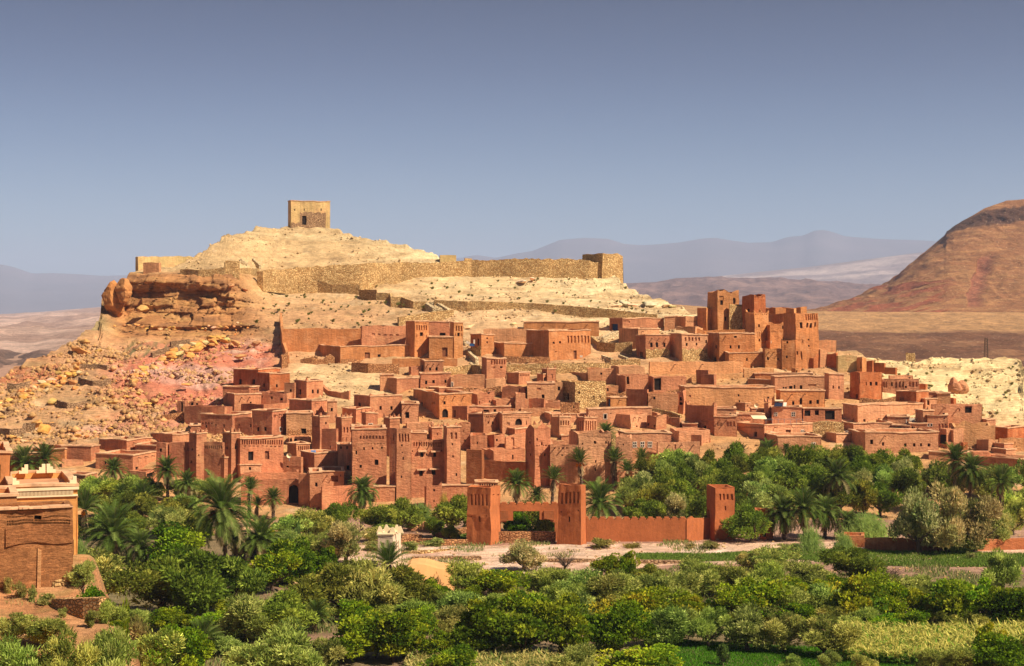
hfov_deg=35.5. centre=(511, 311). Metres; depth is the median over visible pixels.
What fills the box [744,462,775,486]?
olive tree
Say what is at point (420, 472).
window
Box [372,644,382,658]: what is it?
olive tree
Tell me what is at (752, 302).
kasbah tower
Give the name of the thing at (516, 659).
maize
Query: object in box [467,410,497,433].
mud house
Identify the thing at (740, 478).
olive tree
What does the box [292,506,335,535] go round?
olive tree
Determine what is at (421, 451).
window
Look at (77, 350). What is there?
boulder
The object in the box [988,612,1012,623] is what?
almond tree
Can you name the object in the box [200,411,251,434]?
mud house
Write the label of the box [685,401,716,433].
mud house
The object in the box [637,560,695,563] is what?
field terrace
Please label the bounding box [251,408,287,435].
mud house
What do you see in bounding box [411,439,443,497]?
kasbah house
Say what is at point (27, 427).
terrace wall
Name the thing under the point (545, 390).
mud house
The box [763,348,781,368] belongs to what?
mud house
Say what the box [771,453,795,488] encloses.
olive tree
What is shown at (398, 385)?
mud house
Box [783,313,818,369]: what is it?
kasbah tower
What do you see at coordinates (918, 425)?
mud house
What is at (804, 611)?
fig tree
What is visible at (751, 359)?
mud house
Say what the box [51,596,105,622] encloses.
dry stone wall
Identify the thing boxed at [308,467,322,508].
bastion
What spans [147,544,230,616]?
olive tree
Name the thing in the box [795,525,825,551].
reeds
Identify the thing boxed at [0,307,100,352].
hills
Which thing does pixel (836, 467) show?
palm tree
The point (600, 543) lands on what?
shrub
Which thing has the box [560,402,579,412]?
ruined wall
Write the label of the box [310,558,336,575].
almond tree
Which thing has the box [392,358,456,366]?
terrace wall
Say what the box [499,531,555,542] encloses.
infill wall
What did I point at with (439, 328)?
mud house
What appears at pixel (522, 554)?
tamarisk tree
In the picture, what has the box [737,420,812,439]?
mud house
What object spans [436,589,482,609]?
olive tree
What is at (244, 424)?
mud house
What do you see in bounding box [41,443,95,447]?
mud house
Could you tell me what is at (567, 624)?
fig tree
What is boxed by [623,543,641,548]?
shrub
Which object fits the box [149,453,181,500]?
palm tree
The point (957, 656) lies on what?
olive tree
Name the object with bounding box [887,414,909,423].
mud house
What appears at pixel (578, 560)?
field terrace
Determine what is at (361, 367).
terrace wall
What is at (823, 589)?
olive tree
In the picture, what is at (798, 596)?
olive tree
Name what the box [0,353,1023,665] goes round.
ground
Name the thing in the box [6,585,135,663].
bank grass
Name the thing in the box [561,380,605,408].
mud house
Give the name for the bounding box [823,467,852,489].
olive tree
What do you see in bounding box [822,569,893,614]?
almond tree
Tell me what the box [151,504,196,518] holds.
olive tree
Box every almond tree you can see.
[119,597,131,641]
[183,610,224,632]
[215,599,230,614]
[250,549,304,592]
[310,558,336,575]
[336,597,381,618]
[395,604,439,631]
[395,630,421,658]
[413,638,452,656]
[460,569,533,594]
[496,588,554,613]
[585,585,677,621]
[588,552,621,575]
[591,605,609,614]
[591,643,684,665]
[613,550,640,573]
[668,589,715,612]
[714,582,772,617]
[738,576,794,619]
[782,575,809,593]
[800,579,834,591]
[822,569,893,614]
[863,611,908,626]
[870,577,919,614]
[898,609,930,626]
[904,587,936,619]
[922,576,977,622]
[955,575,1006,618]
[974,619,1008,650]
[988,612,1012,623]
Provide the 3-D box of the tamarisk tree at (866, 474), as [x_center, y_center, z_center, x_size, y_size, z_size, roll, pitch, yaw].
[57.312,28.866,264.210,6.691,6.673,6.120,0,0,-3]
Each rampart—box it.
[257,258,599,293]
[317,280,360,294]
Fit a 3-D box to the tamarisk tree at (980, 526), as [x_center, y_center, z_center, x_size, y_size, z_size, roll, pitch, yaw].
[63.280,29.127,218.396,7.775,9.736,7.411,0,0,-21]
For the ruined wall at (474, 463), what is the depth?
274.10 m
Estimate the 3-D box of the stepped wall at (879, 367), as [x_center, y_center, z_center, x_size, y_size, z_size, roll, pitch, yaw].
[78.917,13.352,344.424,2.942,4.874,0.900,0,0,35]
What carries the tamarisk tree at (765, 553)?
on the ground at (368, 657)
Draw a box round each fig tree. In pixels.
[75,584,106,596]
[108,619,125,629]
[144,623,215,665]
[145,519,209,559]
[147,605,189,629]
[167,612,196,627]
[206,634,220,654]
[230,529,273,555]
[266,535,328,577]
[271,568,316,584]
[319,545,343,564]
[330,614,401,660]
[355,607,448,662]
[415,642,479,665]
[423,576,452,599]
[430,623,493,652]
[453,595,518,655]
[455,583,484,600]
[483,608,551,656]
[503,512,535,530]
[523,590,593,654]
[584,596,659,652]
[626,586,648,595]
[705,598,734,619]
[775,601,817,618]
[809,574,847,591]
[967,631,1023,665]
[977,585,1023,625]
[1007,591,1023,620]
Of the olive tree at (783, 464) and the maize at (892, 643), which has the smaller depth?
the maize at (892, 643)
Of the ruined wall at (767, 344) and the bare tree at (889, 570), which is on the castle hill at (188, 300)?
the ruined wall at (767, 344)
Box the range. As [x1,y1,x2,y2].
[0,230,936,313]
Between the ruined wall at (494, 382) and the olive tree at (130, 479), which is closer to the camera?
the olive tree at (130, 479)
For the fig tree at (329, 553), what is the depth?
196.52 m
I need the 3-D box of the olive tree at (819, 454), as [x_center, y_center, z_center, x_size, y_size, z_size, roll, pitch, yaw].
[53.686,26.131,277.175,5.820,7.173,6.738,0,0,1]
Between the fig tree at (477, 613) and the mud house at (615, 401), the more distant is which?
the mud house at (615, 401)
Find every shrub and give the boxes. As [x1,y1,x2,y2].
[3,576,12,593]
[11,580,27,597]
[27,584,37,601]
[35,593,55,605]
[57,607,67,617]
[84,610,100,627]
[88,628,108,644]
[126,615,154,640]
[362,540,377,550]
[401,541,417,550]
[418,537,444,546]
[590,537,615,548]
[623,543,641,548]
[685,543,696,548]
[702,540,719,548]
[776,542,800,549]
[966,551,975,558]
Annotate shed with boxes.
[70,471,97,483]
[127,469,156,482]
[288,435,311,444]
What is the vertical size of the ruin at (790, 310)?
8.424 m
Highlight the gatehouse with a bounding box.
[424,481,441,508]
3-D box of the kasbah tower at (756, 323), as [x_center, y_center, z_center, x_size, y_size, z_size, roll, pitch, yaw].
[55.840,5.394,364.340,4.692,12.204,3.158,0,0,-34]
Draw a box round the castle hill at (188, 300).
[0,226,1023,532]
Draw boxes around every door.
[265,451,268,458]
[289,485,297,502]
[302,216,305,224]
[442,347,447,356]
[613,324,617,330]
[940,434,945,443]
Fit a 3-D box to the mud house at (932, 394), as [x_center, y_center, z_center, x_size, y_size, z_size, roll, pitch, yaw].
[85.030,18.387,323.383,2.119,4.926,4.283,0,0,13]
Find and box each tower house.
[405,320,429,357]
[449,321,463,358]
[481,357,506,382]
[914,407,934,422]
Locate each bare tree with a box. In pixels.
[554,550,578,568]
[886,566,900,577]
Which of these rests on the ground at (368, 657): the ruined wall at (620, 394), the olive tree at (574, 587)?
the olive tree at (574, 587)
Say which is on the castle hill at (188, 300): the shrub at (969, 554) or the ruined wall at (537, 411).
the ruined wall at (537, 411)
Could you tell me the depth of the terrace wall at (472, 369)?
343.17 m
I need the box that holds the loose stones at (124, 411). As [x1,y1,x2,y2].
[0,335,253,445]
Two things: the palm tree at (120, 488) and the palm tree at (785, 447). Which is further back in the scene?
the palm tree at (785, 447)
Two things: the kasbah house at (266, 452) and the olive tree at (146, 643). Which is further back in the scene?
the kasbah house at (266, 452)
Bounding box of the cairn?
[906,353,914,361]
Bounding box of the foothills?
[0,349,52,367]
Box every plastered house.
[0,441,12,484]
[5,464,78,554]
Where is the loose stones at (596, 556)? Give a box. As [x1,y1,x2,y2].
[359,531,1021,577]
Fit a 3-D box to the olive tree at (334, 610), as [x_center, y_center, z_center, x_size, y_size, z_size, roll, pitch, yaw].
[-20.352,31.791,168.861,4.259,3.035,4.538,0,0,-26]
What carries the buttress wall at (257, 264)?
on the castle hill at (188, 300)
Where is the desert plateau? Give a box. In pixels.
[672,304,1023,366]
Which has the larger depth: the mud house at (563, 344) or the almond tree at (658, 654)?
the mud house at (563, 344)
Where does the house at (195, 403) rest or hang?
on the castle hill at (188, 300)
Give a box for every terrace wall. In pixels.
[0,410,12,414]
[0,423,34,435]
[7,381,30,389]
[43,422,55,426]
[56,400,86,408]
[79,377,110,386]
[80,364,108,370]
[150,346,180,357]
[161,412,184,422]
[170,339,189,346]
[323,385,349,399]
[351,362,399,373]
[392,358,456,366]
[443,365,481,375]
[462,387,501,396]
[505,356,549,363]
[507,363,609,374]
[591,336,631,355]
[611,359,640,364]
[648,373,742,382]
[652,408,681,419]
[813,421,843,438]
[859,396,895,402]
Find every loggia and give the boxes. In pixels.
[474,479,498,485]
[891,423,910,427]
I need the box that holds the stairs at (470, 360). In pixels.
[463,340,475,364]
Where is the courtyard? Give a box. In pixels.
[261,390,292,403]
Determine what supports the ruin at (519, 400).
on the castle hill at (188, 300)
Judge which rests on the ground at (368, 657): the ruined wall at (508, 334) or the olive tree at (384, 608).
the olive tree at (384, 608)
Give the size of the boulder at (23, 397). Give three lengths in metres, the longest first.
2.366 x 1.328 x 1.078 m
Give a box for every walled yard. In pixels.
[240,469,298,481]
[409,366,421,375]
[494,341,532,356]
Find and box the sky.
[0,0,1023,275]
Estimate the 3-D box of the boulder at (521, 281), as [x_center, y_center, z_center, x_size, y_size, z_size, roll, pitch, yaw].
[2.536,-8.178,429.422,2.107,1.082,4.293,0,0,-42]
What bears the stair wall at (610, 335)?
on the castle hill at (188, 300)
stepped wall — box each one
[652,411,680,427]
[867,360,873,371]
[874,363,885,372]
[884,367,896,374]
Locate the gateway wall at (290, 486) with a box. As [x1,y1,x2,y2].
[241,478,298,505]
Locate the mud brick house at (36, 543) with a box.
[0,500,72,589]
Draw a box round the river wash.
[338,541,1023,573]
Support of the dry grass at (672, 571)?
on the ground at (368, 657)
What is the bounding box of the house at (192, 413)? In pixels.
[184,405,232,423]
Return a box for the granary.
[287,200,330,227]
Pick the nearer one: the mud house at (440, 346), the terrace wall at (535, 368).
the terrace wall at (535, 368)
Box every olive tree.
[0,612,40,645]
[0,633,42,665]
[25,616,73,644]
[35,627,102,665]
[62,558,96,592]
[77,475,114,495]
[78,514,99,536]
[81,495,111,512]
[83,546,136,597]
[89,623,139,665]
[93,477,123,499]
[93,508,126,527]
[97,598,128,623]
[106,557,185,612]
[108,491,132,514]
[121,492,158,515]
[121,509,151,537]
[122,473,143,492]
[125,608,151,624]
[127,475,166,498]
[136,626,186,665]
[145,506,184,528]
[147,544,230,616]
[150,495,190,513]
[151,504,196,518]
[168,478,193,496]
[168,493,204,510]
[178,512,215,537]
[192,477,214,499]
[204,553,271,608]
[210,592,272,641]
[211,635,249,655]
[222,635,300,665]
[248,585,319,631]
[254,615,331,665]
[263,529,300,553]
[271,513,316,532]
[279,558,366,617]
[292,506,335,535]
[293,532,316,545]
[304,600,341,624]
[305,635,348,665]
[309,529,341,559]
[314,501,360,527]
[330,555,412,610]
[353,504,405,526]
[359,526,382,540]
[371,522,395,529]
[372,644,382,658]
[374,603,406,613]
[385,497,428,528]
[390,561,437,605]
[394,597,437,613]
[424,516,445,537]
[424,589,452,607]
[428,493,466,526]
[431,603,468,631]
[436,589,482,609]
[440,524,460,538]
[445,556,486,593]
[480,592,505,607]
[509,587,538,594]
[515,565,574,591]
[520,499,549,525]
[531,516,554,531]
[539,583,571,601]
[546,642,599,665]
[553,566,603,594]
[555,591,598,616]
[564,581,596,605]
[581,570,627,605]
[596,586,630,605]
[610,568,660,595]
[614,475,654,506]
[621,497,672,518]
[629,562,671,578]
[632,456,656,477]
[633,569,689,601]
[637,482,671,504]
[638,604,690,645]
[648,465,675,486]
[650,447,687,468]
[652,457,676,474]
[661,478,703,504]
[663,569,703,601]
[669,605,700,643]
[672,458,698,489]
[672,553,728,596]
[675,448,697,459]
[679,494,706,517]
[684,453,710,486]
[687,606,733,647]
[691,482,708,499]
[695,467,736,488]
[700,447,717,464]
[700,496,738,517]
[702,457,733,475]
[711,560,752,591]
[712,480,749,504]
[720,501,772,542]
[721,602,773,651]
[722,438,749,462]
[725,465,749,493]
[730,452,752,472]
[733,559,786,586]
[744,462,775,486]
[746,451,768,467]
[751,455,778,472]
[755,445,784,461]
[760,603,787,622]
[762,611,808,652]
[764,483,798,508]
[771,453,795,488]
[772,463,816,489]
[779,581,829,611]
[779,653,802,665]
[783,558,832,587]
[785,444,817,467]
[789,480,827,512]
[791,612,865,654]
[793,464,829,487]
[799,461,820,469]
[805,442,831,470]
[808,582,839,616]
[810,605,851,625]
[816,545,889,577]
[817,650,842,665]
[821,481,853,514]
[823,444,857,467]
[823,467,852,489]
[830,453,856,472]
[836,605,878,624]
[846,445,868,461]
[846,653,878,665]
[848,478,880,512]
[849,455,892,475]
[850,480,904,516]
[869,448,896,467]
[871,451,890,473]
[871,463,895,490]
[882,574,903,584]
[884,467,928,497]
[895,448,923,470]
[902,573,935,593]
[914,647,946,665]
[917,465,949,495]
[928,458,958,492]
[930,610,964,626]
[939,644,977,665]
[950,465,976,492]
[950,608,991,625]
[959,535,989,551]
[972,463,997,495]
[977,547,1023,587]
[982,478,1022,507]
[988,463,1023,489]
[1002,498,1023,534]
[1013,457,1023,485]
[1016,488,1023,503]
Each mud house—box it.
[32,444,66,460]
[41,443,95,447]
[61,444,99,461]
[95,449,155,472]
[98,436,152,453]
[134,441,157,450]
[150,433,159,441]
[156,442,168,477]
[159,431,188,442]
[169,441,188,477]
[190,423,200,430]
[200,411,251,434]
[221,453,228,478]
[222,385,259,405]
[227,392,261,410]
[232,367,280,385]
[235,417,252,435]
[237,464,261,480]
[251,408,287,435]
[257,372,290,391]
[283,456,302,472]
[284,382,295,398]
[285,410,313,435]
[286,441,310,456]
[288,398,326,414]
[293,377,323,398]
[300,449,337,470]
[320,466,344,485]
[327,399,337,422]
[336,442,350,470]
[341,406,370,423]
[354,393,402,417]
[379,376,420,393]
[401,400,419,423]
[412,389,472,419]
[419,359,443,371]
[419,372,451,387]
[427,386,462,392]
[428,335,453,357]
[429,320,449,335]
[452,406,468,420]
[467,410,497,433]
[469,403,510,412]
[497,410,531,433]
[506,371,529,384]
[507,427,527,434]
[523,320,599,336]
[525,329,590,360]
[526,380,554,400]
[544,411,585,423]
[555,382,562,400]
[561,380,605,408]
[585,406,652,426]
[605,396,630,406]
[616,413,647,428]
[618,327,659,348]
[618,430,671,462]
[635,334,669,358]
[648,392,678,412]
[649,361,742,374]
[657,441,699,458]
[668,333,708,360]
[670,427,710,442]
[678,384,774,407]
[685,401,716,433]
[707,332,754,361]
[713,414,736,436]
[717,406,736,413]
[724,351,762,367]
[736,412,764,423]
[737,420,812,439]
[743,368,773,377]
[747,378,770,384]
[749,407,763,412]
[754,372,813,378]
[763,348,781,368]
[765,432,821,453]
[771,374,823,392]
[771,405,802,423]
[775,389,825,406]
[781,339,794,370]
[824,373,844,399]
[826,431,851,442]
[842,402,923,422]
[842,419,892,428]
[847,428,939,454]
[850,371,881,399]
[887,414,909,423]
[895,389,929,402]
[908,421,927,428]
[926,413,948,437]
[929,391,937,397]
[931,404,981,427]
[936,392,950,403]
[976,455,1023,473]
[991,447,1016,454]
[993,442,1013,447]
[995,424,1023,439]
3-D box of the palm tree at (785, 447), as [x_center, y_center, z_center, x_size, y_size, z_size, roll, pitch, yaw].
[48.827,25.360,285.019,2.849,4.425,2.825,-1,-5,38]
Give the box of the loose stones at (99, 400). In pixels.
[0,226,1023,449]
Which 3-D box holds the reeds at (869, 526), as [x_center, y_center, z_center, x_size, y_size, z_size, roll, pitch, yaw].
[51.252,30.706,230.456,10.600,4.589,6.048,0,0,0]
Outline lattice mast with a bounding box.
[984,338,987,357]
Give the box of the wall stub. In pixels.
[760,508,773,539]
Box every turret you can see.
[298,470,309,505]
[361,409,378,424]
[377,524,403,566]
[427,423,442,439]
[541,366,556,381]
[550,413,571,437]
[575,413,597,430]
[764,399,771,417]
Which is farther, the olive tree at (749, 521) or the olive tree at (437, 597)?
the olive tree at (749, 521)
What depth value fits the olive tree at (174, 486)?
264.67 m
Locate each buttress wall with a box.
[240,258,247,265]
[252,258,260,268]
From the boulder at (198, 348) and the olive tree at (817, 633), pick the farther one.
the boulder at (198, 348)
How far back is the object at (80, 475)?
269.87 m
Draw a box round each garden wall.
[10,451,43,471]
[321,484,357,509]
[374,484,395,501]
[401,534,421,537]
[401,538,467,545]
[407,521,431,530]
[435,527,466,538]
[441,484,477,501]
[844,532,863,546]
[864,537,1023,551]
[928,450,970,461]
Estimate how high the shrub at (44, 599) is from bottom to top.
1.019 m
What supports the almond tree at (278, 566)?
on the ground at (368, 657)
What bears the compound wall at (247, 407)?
on the castle hill at (188, 300)
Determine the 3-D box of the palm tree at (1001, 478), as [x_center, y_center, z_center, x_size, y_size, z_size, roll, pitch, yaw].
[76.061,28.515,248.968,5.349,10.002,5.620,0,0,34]
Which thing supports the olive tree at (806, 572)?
on the ground at (368, 657)
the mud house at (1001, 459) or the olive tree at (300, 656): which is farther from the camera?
the mud house at (1001, 459)
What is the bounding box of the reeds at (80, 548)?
[77,537,89,554]
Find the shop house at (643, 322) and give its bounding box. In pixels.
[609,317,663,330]
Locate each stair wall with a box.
[426,302,435,311]
[437,303,449,310]
[466,350,478,364]
[601,331,618,341]
[601,355,612,364]
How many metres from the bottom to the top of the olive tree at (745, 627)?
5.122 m
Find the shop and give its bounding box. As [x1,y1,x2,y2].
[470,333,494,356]
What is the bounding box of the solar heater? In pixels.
[774,400,786,406]
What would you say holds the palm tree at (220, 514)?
on the ground at (368, 657)
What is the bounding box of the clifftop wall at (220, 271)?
[180,267,258,276]
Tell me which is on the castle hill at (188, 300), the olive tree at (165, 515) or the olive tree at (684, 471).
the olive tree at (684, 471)
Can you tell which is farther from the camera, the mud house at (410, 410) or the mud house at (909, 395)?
the mud house at (909, 395)
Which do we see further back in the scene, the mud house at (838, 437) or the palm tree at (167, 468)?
the mud house at (838, 437)
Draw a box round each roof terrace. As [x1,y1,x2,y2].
[406,422,433,430]
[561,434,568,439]
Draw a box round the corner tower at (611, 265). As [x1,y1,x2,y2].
[582,253,622,283]
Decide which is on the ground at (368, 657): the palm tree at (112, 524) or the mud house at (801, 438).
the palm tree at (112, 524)
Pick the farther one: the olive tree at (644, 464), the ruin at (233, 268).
the ruin at (233, 268)
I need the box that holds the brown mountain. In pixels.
[807,199,1023,313]
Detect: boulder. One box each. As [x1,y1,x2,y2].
[18,394,26,399]
[31,419,42,427]
[37,424,50,433]
[39,383,49,387]
[47,398,56,404]
[64,372,71,377]
[68,380,76,384]
[71,346,90,353]
[77,339,89,343]
[129,378,137,382]
[136,305,148,311]
[150,398,158,403]
[165,351,175,356]
[167,355,176,358]
[186,352,194,357]
[193,346,203,352]
[219,338,230,344]
[230,340,240,345]
[234,354,246,358]
[252,341,260,346]
[463,324,473,328]
[515,280,526,282]
[619,300,629,306]
[644,301,658,306]
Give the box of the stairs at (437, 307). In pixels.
[429,302,443,310]
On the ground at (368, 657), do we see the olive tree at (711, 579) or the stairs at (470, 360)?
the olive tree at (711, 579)
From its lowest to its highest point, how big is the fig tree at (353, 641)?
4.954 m
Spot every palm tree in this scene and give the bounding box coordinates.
[11,444,41,470]
[29,442,63,469]
[77,486,103,539]
[78,499,147,559]
[98,456,128,495]
[109,484,131,498]
[119,528,156,564]
[127,479,161,511]
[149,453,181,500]
[174,468,200,495]
[183,615,225,638]
[185,468,261,556]
[220,523,250,556]
[233,512,287,562]
[235,476,262,517]
[249,495,263,518]
[260,486,286,518]
[302,599,334,631]
[342,473,378,529]
[368,539,410,571]
[498,467,532,503]
[525,485,547,502]
[543,464,567,502]
[566,447,594,483]
[582,476,625,519]
[596,422,618,440]
[599,447,629,491]
[611,475,631,506]
[615,458,638,476]
[632,447,652,459]
[739,496,765,510]
[754,438,782,453]
[763,492,801,539]
[780,443,790,454]
[786,485,824,537]
[807,493,844,537]
[817,456,860,515]
[832,509,861,532]
[937,441,971,486]
[950,451,992,504]
[982,464,1018,503]
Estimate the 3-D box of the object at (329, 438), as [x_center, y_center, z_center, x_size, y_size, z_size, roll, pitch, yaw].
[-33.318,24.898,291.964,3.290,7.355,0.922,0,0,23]
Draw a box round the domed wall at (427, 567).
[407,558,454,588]
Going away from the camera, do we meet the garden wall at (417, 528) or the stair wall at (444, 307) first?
the garden wall at (417, 528)
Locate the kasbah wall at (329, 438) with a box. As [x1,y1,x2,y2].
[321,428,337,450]
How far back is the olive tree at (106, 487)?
263.82 m
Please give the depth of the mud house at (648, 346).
353.79 m
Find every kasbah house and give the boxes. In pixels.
[204,442,224,480]
[237,434,283,475]
[350,424,386,492]
[351,424,362,458]
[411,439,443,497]
[550,439,578,487]
[569,429,611,487]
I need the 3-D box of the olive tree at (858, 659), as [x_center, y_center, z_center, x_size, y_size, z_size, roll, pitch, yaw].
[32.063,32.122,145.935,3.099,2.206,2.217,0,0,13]
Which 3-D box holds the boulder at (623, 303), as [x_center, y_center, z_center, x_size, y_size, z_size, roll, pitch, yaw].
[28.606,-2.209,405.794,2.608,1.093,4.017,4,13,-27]
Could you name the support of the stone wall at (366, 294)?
on the castle hill at (188, 300)
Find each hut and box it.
[177,400,187,412]
[536,373,545,380]
[681,421,697,427]
[735,402,749,410]
[791,368,799,372]
[919,383,927,389]
[921,398,937,408]
[951,398,955,403]
[961,442,967,449]
[982,418,995,425]
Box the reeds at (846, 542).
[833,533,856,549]
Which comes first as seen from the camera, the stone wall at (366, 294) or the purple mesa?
the stone wall at (366, 294)
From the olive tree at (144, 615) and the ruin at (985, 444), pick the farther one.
the ruin at (985, 444)
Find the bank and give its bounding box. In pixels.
[0,554,142,665]
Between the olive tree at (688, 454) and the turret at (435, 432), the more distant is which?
the turret at (435, 432)
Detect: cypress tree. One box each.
[294,521,300,534]
[715,642,730,665]
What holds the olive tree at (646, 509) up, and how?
on the ground at (368, 657)
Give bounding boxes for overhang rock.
[101,280,123,316]
[115,278,131,302]
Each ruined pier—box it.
[809,354,818,367]
[819,348,827,367]
[826,353,837,367]
[857,357,866,371]
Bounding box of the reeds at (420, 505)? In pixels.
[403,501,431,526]
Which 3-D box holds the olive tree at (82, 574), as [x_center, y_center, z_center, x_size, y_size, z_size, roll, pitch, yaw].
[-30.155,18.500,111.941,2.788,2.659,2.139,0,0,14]
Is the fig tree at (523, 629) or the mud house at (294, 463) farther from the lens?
the mud house at (294, 463)
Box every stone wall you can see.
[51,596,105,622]
[359,289,425,310]
[397,310,453,325]
[434,300,657,317]
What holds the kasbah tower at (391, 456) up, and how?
on the ground at (368, 657)
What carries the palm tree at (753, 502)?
on the ground at (368, 657)
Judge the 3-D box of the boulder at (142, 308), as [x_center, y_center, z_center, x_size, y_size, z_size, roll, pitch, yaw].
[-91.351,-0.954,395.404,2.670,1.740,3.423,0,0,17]
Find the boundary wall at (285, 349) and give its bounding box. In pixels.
[279,313,289,363]
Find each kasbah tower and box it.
[188,428,207,479]
[221,428,240,481]
[311,412,329,448]
[335,413,352,441]
[382,413,400,455]
[389,428,396,484]
[395,428,411,500]
[442,422,461,483]
[460,422,470,449]
[525,420,550,487]
[707,289,738,329]
[742,294,765,329]
[745,309,768,350]
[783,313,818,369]
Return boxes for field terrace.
[412,555,481,559]
[545,558,594,562]
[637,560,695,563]
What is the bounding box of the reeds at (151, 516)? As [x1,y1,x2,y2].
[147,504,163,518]
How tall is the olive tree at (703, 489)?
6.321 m
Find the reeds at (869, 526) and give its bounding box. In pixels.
[831,511,895,539]
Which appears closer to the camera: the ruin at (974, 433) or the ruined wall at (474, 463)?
the ruined wall at (474, 463)
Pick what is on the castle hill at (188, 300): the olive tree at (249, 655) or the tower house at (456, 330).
the tower house at (456, 330)
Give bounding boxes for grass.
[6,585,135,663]
[160,534,1022,665]
[635,548,1023,566]
[658,638,1023,665]
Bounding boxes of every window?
[248,451,252,459]
[331,476,337,481]
[416,469,425,475]
[417,450,426,456]
[429,468,438,474]
[430,450,439,456]
[442,409,447,416]
[515,419,521,424]
[654,378,660,389]
[825,411,834,418]
[965,407,971,412]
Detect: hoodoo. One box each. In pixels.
[947,377,962,393]
[958,380,968,393]
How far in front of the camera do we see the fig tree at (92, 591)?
107.77 m
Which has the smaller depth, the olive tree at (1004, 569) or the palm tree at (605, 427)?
the olive tree at (1004, 569)
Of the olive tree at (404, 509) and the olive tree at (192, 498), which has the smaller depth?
the olive tree at (404, 509)
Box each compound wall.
[241,403,288,410]
[282,328,360,352]
[319,344,408,363]
[484,460,526,484]
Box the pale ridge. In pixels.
[723,252,923,283]
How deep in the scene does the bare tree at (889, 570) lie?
191.33 m
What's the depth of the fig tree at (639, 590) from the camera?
176.26 m
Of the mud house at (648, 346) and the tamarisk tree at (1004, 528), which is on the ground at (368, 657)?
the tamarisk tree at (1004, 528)
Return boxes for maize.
[402,647,614,665]
[838,618,1023,664]
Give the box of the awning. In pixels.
[751,415,766,418]
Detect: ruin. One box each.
[224,260,239,279]
[280,352,287,368]
[439,255,455,261]
[469,389,493,405]
[470,433,486,449]
[482,447,524,461]
[487,433,504,447]
[492,397,514,407]
[502,385,526,398]
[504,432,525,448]
[515,392,525,409]
[525,398,528,407]
[529,398,545,407]
[587,367,615,383]
[606,385,617,393]
[611,364,644,374]
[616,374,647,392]
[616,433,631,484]
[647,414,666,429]
[648,375,686,391]
[675,316,696,326]
[676,326,702,332]
[677,390,685,413]
[696,370,709,383]
[697,308,710,330]
[701,374,715,384]
[729,304,741,329]
[766,307,785,313]
[767,322,782,348]
[786,308,795,312]
[796,306,806,312]
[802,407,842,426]
[882,378,918,393]
[938,428,963,447]
[949,420,994,447]
[950,430,961,442]
[970,450,989,456]
[977,439,997,450]
[998,437,1023,450]
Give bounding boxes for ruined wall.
[61,459,83,466]
[135,256,198,270]
[143,262,160,273]
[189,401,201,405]
[300,354,334,364]
[361,325,405,345]
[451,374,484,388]
[466,449,483,483]
[469,386,500,391]
[483,328,525,342]
[485,378,505,391]
[521,408,549,415]
[546,400,559,408]
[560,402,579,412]
[570,372,587,380]
[606,391,625,396]
[626,389,648,405]
[664,316,675,330]
[691,435,702,445]
[697,328,744,333]
[765,340,769,348]
[769,313,782,323]
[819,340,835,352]
[836,355,856,371]
[888,375,912,378]
[990,453,1023,457]
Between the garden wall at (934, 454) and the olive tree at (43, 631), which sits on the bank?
the olive tree at (43, 631)
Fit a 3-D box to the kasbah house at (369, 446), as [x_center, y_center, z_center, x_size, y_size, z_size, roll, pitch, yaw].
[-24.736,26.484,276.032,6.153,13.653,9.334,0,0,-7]
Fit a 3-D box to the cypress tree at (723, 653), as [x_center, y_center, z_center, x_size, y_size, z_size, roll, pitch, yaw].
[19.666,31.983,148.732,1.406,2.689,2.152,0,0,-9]
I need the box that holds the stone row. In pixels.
[401,548,456,553]
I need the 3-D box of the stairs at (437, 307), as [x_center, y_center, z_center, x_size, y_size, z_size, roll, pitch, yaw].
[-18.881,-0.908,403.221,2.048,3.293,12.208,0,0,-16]
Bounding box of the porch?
[0,485,18,502]
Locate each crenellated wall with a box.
[586,516,686,541]
[686,516,709,540]
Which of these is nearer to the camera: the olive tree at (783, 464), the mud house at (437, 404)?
the olive tree at (783, 464)
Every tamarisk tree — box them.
[318,517,369,563]
[499,537,549,570]
[633,469,657,489]
[658,491,687,518]
[735,549,756,570]
[739,476,774,508]
[748,544,801,569]
[847,468,874,484]
[886,484,949,552]
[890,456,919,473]
[927,477,972,551]
[961,493,1004,552]
[986,511,1018,541]
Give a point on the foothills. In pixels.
(5, 355)
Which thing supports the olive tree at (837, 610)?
on the ground at (368, 657)
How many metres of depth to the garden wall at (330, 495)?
261.29 m
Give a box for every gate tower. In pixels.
[466,485,500,544]
[557,483,586,544]
[707,484,734,540]
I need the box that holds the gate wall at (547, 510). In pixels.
[500,502,557,540]
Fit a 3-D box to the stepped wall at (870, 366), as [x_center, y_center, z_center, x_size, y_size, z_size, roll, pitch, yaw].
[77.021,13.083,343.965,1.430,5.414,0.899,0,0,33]
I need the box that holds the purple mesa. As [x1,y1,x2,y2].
[626,276,881,309]
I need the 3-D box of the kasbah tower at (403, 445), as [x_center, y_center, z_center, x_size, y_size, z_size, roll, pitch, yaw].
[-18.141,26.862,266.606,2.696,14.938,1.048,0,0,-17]

